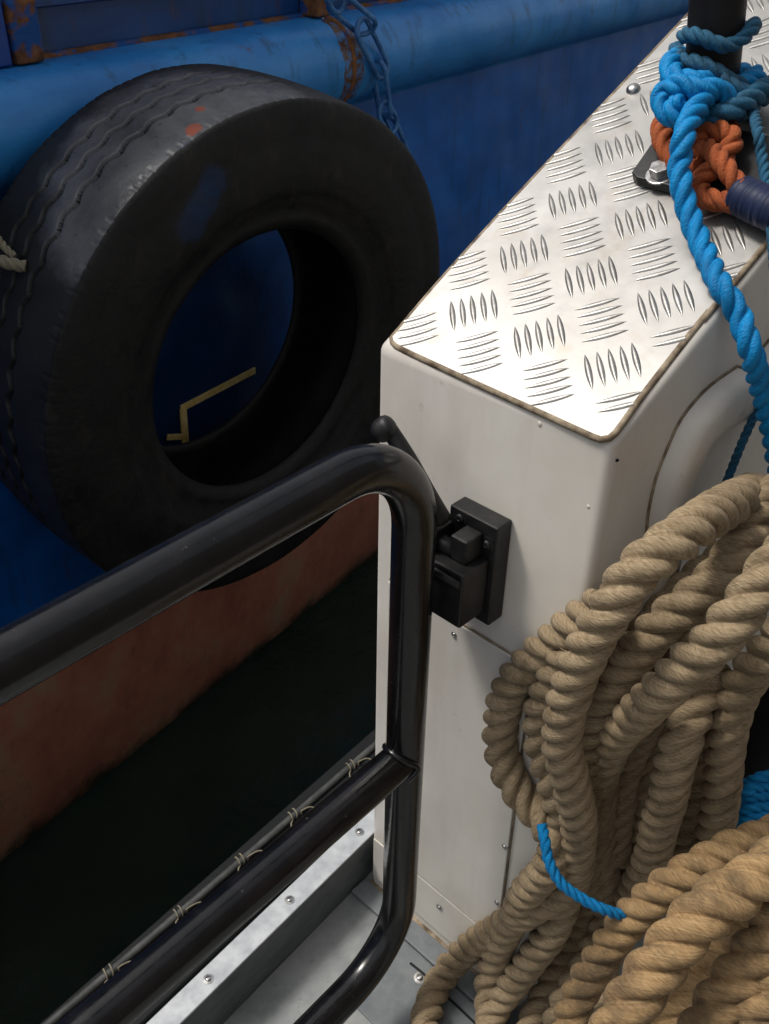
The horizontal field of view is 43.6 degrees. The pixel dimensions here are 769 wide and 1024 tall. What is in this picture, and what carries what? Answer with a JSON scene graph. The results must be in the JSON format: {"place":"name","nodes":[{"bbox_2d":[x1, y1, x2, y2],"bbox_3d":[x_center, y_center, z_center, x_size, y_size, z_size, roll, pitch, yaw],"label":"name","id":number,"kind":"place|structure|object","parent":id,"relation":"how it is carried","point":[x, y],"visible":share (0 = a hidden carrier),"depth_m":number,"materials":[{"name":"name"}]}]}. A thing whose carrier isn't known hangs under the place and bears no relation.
{"place":"outdoors","nodes":[
{"label":"outdoors","id":0,"kind":"place"},
{"bbox_2d":[0,553,377,1023],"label":"water","id":1,"kind":"structure","parent":0,"point":[100,875],"depth_m":2.52,"materials":[{"name":"black liquid"}]},
{"bbox_2d":[0,0,688,861],"bbox_3d":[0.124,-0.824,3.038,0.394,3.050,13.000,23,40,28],"label":"blue ship","id":2,"kind":"object","parent":1,"relation":"on","point":[496,104],"visible":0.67,"depth_m":2.37,"materials":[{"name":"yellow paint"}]},
{"bbox_2d":[0,64,439,591],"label":"fender tyre","id":3,"kind":"object","parent":2,"relation":"hanging from","point":[133,210],"visible":0.82,"depth_m":1.61,"materials":[{"name":"rubber"}]},
{"bbox_2d":[0,236,26,271],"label":"frayed tie","id":4,"kind":"object","parent":3,"relation":"attached to","point":[12,262],"visible":1,"depth_m":1.47,"materials":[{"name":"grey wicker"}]},
{"bbox_2d":[324,0,410,152],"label":"mooring chain","id":5,"kind":"object","parent":2,"relation":"hanging from","point":[392,115],"visible":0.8,"depth_m":2.20,"materials":[{"name":"metal"}]},
{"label":"hull of own boat","id":6,"kind":"structure","parent":0,"visible":0},
{"bbox_2d":[40,728,375,1023],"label":"toe rail","id":7,"kind":"object","parent":6,"relation":"on","point":[227,978],"visible":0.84,"depth_m":1.13,"materials":[{"name":"metal"}]},
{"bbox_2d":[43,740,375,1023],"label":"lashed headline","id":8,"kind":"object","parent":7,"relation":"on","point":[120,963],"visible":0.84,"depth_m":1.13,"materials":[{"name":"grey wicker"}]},
{"bbox_2d":[223,871,666,1023],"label":"deck","id":9,"kind":"structure","parent":6,"relation":"on","point":[298,982],"depth_m":1.15,"materials":[{"name":"paint"}]},
{"bbox_2d":[351,878,518,1023],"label":"deck trim","id":10,"kind":"structure","parent":9,"relation":"on","point":[390,999],"depth_m":1.13,"materials":[{"name":"grey paint"}]},
{"bbox_2d":[370,0,768,1005],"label":"bulwark end","id":11,"kind":"object","parent":9,"relation":"on","point":[566,388],"visible":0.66,"depth_m":0.79,"materials":[{"name":"metal"}]},
{"bbox_2d":[0,443,436,1023],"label":"tubular gate","id":12,"kind":"structure","parent":11,"relation":"attached to","point":[42,643],"depth_m":0.72,"materials":[{"name":"black metal"}]},
{"bbox_2d":[371,415,511,627],"bbox_3d":[0.046,0.007,0.813,0.113,0.183,0.060,25,41,31],"label":"gate latch","id":13,"kind":"object","parent":11,"relation":"attached to","point":[472,546],"visible":0.74,"depth_m":0.80,"materials":[{"name":"black plastic"}]},
{"bbox_2d":[410,474,768,1023],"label":"hanging rope coil","id":14,"kind":"object","parent":11,"relation":"hanging from","point":[637,753],"visible":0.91,"depth_m":0.81,"materials":[{"name":"beige fabric"}]},
{"bbox_2d":[537,823,626,919],"bbox_3d":[0.171,0.315,0.818,0.103,0.068,0.038,15,37,20],"label":"blue lashing","id":15,"kind":"object","parent":14,"relation":"attached to","point":[568,889],"visible":0.93,"depth_m":0.81,"materials":[{"name":"fabric"}]},
{"bbox_2d":[632,0,768,192],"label":"black post","id":16,"kind":"object","parent":11,"relation":"on","point":[725,18],"visible":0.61,"depth_m":0.78,"materials":[{"name":"metal"}]},
{"bbox_2d":[650,46,768,474],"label":"blue mooring line","id":17,"kind":"object","parent":16,"relation":"hanging from","point":[685,103],"visible":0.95,"depth_m":0.74,"materials":[{"name":"fabric"}]},
{"bbox_2d":[651,118,768,230],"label":"orange rope","id":18,"kind":"object","parent":16,"relation":"attached to","point":[717,146],"visible":0.81,"depth_m":0.76,"materials":[{"name":"orange fabric"}]},
{"bbox_2d":[668,16,768,480],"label":"thin blue line","id":19,"kind":"object","parent":16,"relation":"attached to","point":[719,44],"visible":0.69,"depth_m":0.77,"materials":[{"name":"fabric"}]},
{"bbox_2d":[744,688,768,777],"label":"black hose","id":20,"kind":"object","parent":11,"relation":"attached to","point":[757,758],"visible":0.11,"depth_m":1.00,"materials":[{"name":"black rubber"}]},
{"bbox_2d":[551,815,768,1023],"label":"tan rope coil","id":21,"kind":"object","parent":9,"relation":"on","point":[701,956],"visible":1,"depth_m":0.71,"materials":[{"name":"beige fabric"}]},
{"bbox_2d":[738,770,768,825],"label":"blue rope bundle","id":22,"kind":"object","parent":21,"relation":"on","point":[755,803],"visible":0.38,"depth_m":0.93,"materials":[{"name":"blue fabric"}]}
]}

